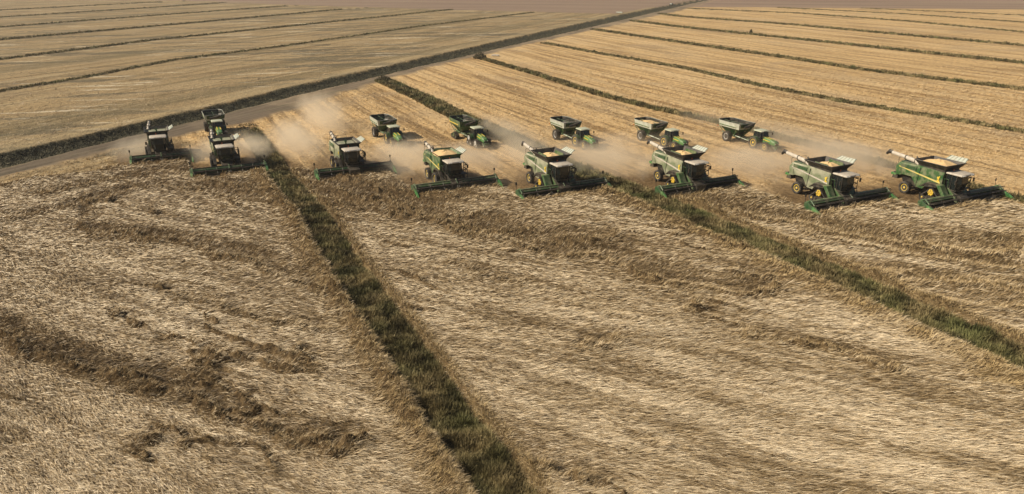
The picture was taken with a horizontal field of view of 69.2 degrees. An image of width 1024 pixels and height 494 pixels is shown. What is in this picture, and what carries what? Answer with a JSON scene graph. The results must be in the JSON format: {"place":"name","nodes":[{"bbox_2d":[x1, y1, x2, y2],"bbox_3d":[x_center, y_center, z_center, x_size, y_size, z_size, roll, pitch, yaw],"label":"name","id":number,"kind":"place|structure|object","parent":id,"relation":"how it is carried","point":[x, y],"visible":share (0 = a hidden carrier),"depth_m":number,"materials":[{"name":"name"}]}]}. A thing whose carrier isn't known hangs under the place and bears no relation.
{"place":"outdoors","nodes":[
{"label":"outdoors","id":0,"kind":"place"},
{"bbox_2d":[0,0,1023,493],"bbox_3d":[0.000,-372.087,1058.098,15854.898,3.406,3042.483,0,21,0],"label":"ground","id":1,"kind":"structure","parent":0,"point":[310,66],"depth_m":113.20,"materials":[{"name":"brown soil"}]},
{"bbox_2d":[0,1,160,10],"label":"levee grass","id":2,"kind":"structure","parent":1,"relation":"on","point":[79,5],"depth_m":549.72,"materials":[{"name":"plant"}]},
{"bbox_2d":[0,2,226,16],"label":"levee grass","id":3,"kind":"structure","parent":1,"relation":"on","point":[109,9],"depth_m":498.10,"materials":[{"name":"plant"}]},
{"bbox_2d":[0,5,285,26],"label":"levee grass","id":4,"kind":"structure","parent":1,"relation":"on","point":[136,16],"depth_m":434.96,"materials":[{"name":"plant"}]},
{"bbox_2d":[128,120,193,163],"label":"combine harvester","id":5,"kind":"object","parent":1,"relation":"on","point":[159,143],"visible":0.94,"depth_m":116.10,"materials":[{"name":"green paint"}]},
{"bbox_2d":[0,8,341,39],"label":"levee grass","id":6,"kind":"structure","parent":1,"relation":"on","point":[64,33],"depth_m":367.37,"materials":[{"name":"plant"}]},
{"bbox_2d":[202,109,224,131],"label":"grain cart","id":7,"kind":"object","parent":1,"relation":"on","point":[211,114],"visible":0.63,"depth_m":136.65,"materials":[{"name":"green paint"}]},
{"bbox_2d":[208,119,227,134],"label":"tractor","id":8,"kind":"object","parent":1,"relation":"on","point":[217,126],"visible":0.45,"depth_m":131.34,"materials":[{"name":"green metal"}]},
{"bbox_2d":[0,9,453,59],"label":"levee grass","id":9,"kind":"structure","parent":1,"relation":"on","point":[73,49],"depth_m":320.06,"materials":[{"name":"plant"}]},
{"bbox_2d":[189,128,267,176],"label":"combine harvester","id":10,"kind":"object","parent":1,"relation":"on","point":[224,152],"visible":0.94,"depth_m":109.84,"materials":[{"name":"green paint"}]},
{"bbox_2d":[236,123,256,128],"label":"shrub","id":11,"kind":"object","parent":1,"relation":"on","point":[246,125],"visible":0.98,"depth_m":141.52,"materials":[{"name":"green plant"}]},
{"bbox_2d":[0,12,533,91],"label":"levee grass","id":12,"kind":"structure","parent":1,"relation":"on","point":[109,71],"depth_m":251.15,"materials":[{"name":"plant"}]},
{"bbox_2d":[0,0,705,168],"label":"ditch grass","id":13,"kind":"structure","parent":1,"relation":"on","point":[190,120],"depth_m":175.43,"materials":[{"name":"plant"}]},
{"bbox_2d":[313,131,396,179],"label":"combine harvester","id":14,"kind":"object","parent":1,"relation":"on","point":[346,158],"visible":0.98,"depth_m":108.64,"materials":[{"name":"green paint"}]},
{"bbox_2d":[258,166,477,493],"bbox_3d":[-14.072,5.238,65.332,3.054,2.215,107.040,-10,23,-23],"label":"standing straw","id":15,"kind":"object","parent":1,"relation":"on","point":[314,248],"visible":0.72,"depth_m":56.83,"materials":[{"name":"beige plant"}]},
{"bbox_2d":[375,75,389,79],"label":"shrub","id":16,"kind":"object","parent":1,"relation":"on","point":[381,77],"visible":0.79,"depth_m":196.08,"materials":[{"name":"green plant"}]},
{"bbox_2d":[370,114,396,136],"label":"grain cart","id":17,"kind":"object","parent":1,"relation":"on","point":[381,122],"visible":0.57,"depth_m":132.32,"materials":[{"name":"green paint"}]},
{"bbox_2d":[237,127,537,493],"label":"levee grass","id":18,"kind":"structure","parent":1,"relation":"on","point":[343,259],"depth_m":58.35,"materials":[{"name":"plant"}]},
{"bbox_2d":[384,124,406,146],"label":"tractor","id":19,"kind":"object","parent":1,"relation":"on","point":[393,134],"visible":1,"depth_m":126.66,"materials":[{"name":"green metal"}]},
{"bbox_2d":[289,167,567,493],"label":"standing straw","id":20,"kind":"object","parent":1,"relation":"on","point":[340,223],"visible":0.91,"depth_m":58.51,"materials":[{"name":"beige plant"}]},
{"bbox_2d":[411,141,502,196],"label":"combine harvester","id":21,"kind":"object","parent":1,"relation":"on","point":[444,163],"visible":0.98,"depth_m":102.23,"materials":[{"name":"green paint"}]},
{"bbox_2d":[449,115,478,138],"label":"grain cart","id":22,"kind":"object","parent":1,"relation":"on","point":[462,124],"visible":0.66,"depth_m":131.39,"materials":[{"name":"green paint"}]},
{"bbox_2d":[466,126,491,148],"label":"tractor","id":23,"kind":"object","parent":1,"relation":"on","point":[476,135],"visible":1,"depth_m":125.72,"materials":[{"name":"green metal"}]},
{"bbox_2d":[472,52,485,58],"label":"shrub","id":24,"kind":"object","parent":1,"relation":"on","point":[479,55],"visible":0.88,"depth_m":243.45,"materials":[{"name":"green plant"}]},
{"bbox_2d":[0,65,1023,201],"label":"cut stubble","id":25,"kind":"object","parent":1,"relation":"on","point":[654,102],"visible":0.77,"depth_m":144.95,"materials":[{"name":"beige plant"}]},
{"bbox_2d":[515,141,611,198],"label":"combine harvester","id":26,"kind":"object","parent":1,"relation":"on","point":[551,171],"visible":0.92,"depth_m":100.20,"materials":[{"name":"green paint"}]},
{"bbox_2d":[549,116,581,139],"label":"grain cart","id":27,"kind":"object","parent":1,"relation":"on","point":[567,126],"visible":0.94,"depth_m":130.35,"materials":[{"name":"green paint"}]},
{"bbox_2d":[571,127,598,149],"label":"tractor","id":28,"kind":"object","parent":1,"relation":"on","point":[582,136],"visible":1,"depth_m":124.73,"materials":[{"name":"green metal"}]},
{"bbox_2d":[633,117,667,140],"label":"grain cart","id":29,"kind":"object","parent":1,"relation":"on","point":[652,128],"visible":1,"depth_m":129.57,"materials":[{"name":"green paint"}]},
{"bbox_2d":[292,165,1023,493],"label":"lodged straw","id":30,"kind":"object","parent":1,"relation":"on","point":[917,482],"visible":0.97,"depth_m":54.85,"materials":[{"name":"beige plant"}]},
{"bbox_2d":[659,128,688,147],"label":"tractor","id":31,"kind":"object","parent":1,"relation":"on","point":[671,137],"visible":0.81,"depth_m":124.19,"materials":[{"name":"green metal"}]},
{"bbox_2d":[646,139,744,197],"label":"combine harvester","id":32,"kind":"object","parent":1,"relation":"on","point":[683,167],"visible":0.95,"depth_m":101.44,"materials":[{"name":"green paint"}]},
{"bbox_2d":[374,78,1023,371],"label":"levee grass","id":33,"kind":"structure","parent":1,"relation":"on","point":[896,300],"depth_m":79.00,"materials":[{"name":"plant"}]},
{"bbox_2d":[717,117,754,140],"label":"grain cart","id":34,"kind":"object","parent":1,"relation":"on","point":[738,128],"visible":1,"depth_m":129.15,"materials":[{"name":"green paint"}]},
{"bbox_2d":[479,57,1023,202],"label":"levee grass","id":35,"kind":"structure","parent":1,"relation":"on","point":[884,162],"depth_m":145.54,"materials":[{"name":"plant"}]},
{"bbox_2d":[748,129,781,151],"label":"tractor","id":36,"kind":"object","parent":1,"relation":"on","point":[762,139],"visible":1,"depth_m":123.60,"materials":[{"name":"green metal"}]},
{"bbox_2d":[540,41,1023,132],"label":"levee grass","id":37,"kind":"structure","parent":1,"relation":"on","point":[939,115],"depth_m":175.75,"materials":[{"name":"plant"}]},
{"bbox_2d":[590,28,1023,90],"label":"levee grass","id":38,"kind":"structure","parent":1,"relation":"on","point":[921,75],"depth_m":229.03,"materials":[{"name":"plant"}]},
{"bbox_2d":[603,185,1022,371],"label":"standing straw","id":39,"kind":"object","parent":1,"relation":"on","point":[827,282],"visible":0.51,"depth_m":70.03,"materials":[{"name":"beige plant"}]},
{"bbox_2d":[629,19,1023,63],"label":"levee grass","id":40,"kind":"structure","parent":1,"relation":"on","point":[877,46],"depth_m":285.46,"materials":[{"name":"plant"}]},
{"bbox_2d":[781,149,897,214],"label":"combine harvester","id":41,"kind":"object","parent":1,"relation":"on","point":[829,181],"visible":0.96,"depth_m":95.86,"materials":[{"name":"green paint"}]},
{"bbox_2d":[657,13,1023,45],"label":"levee grass","id":42,"kind":"structure","parent":1,"relation":"on","point":[921,35],"depth_m":344.03,"materials":[{"name":"plant"}]},
{"bbox_2d":[669,182,1023,343],"bbox_3d":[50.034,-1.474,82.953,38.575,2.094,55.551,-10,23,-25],"label":"lodged straw","id":43,"kind":"object","parent":1,"relation":"on","point":[1016,317],"visible":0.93,"depth_m":81.88,"materials":[{"name":"beige plant"}]},
{"bbox_2d":[688,8,1023,31],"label":"levee grass","id":44,"kind":"structure","parent":1,"relation":"on","point":[928,22],"depth_m":410.91,"materials":[{"name":"plant"}]},
{"bbox_2d":[777,7,1023,21],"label":"levee grass","id":45,"kind":"structure","parent":1,"relation":"on","point":[906,13],"depth_m":456.50,"materials":[{"name":"plant"}]},
{"bbox_2d":[863,7,1023,14],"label":"levee grass","id":46,"kind":"structure","parent":1,"relation":"on","point":[942,11],"depth_m":486.28,"materials":[{"name":"plant"}]},
{"bbox_2d":[886,149,1014,209],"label":"combine harvester","id":47,"kind":"object","parent":1,"relation":"on","point":[944,181],"visible":0.94,"depth_m":96.34,"materials":[{"name":"green paint"}]}
]}

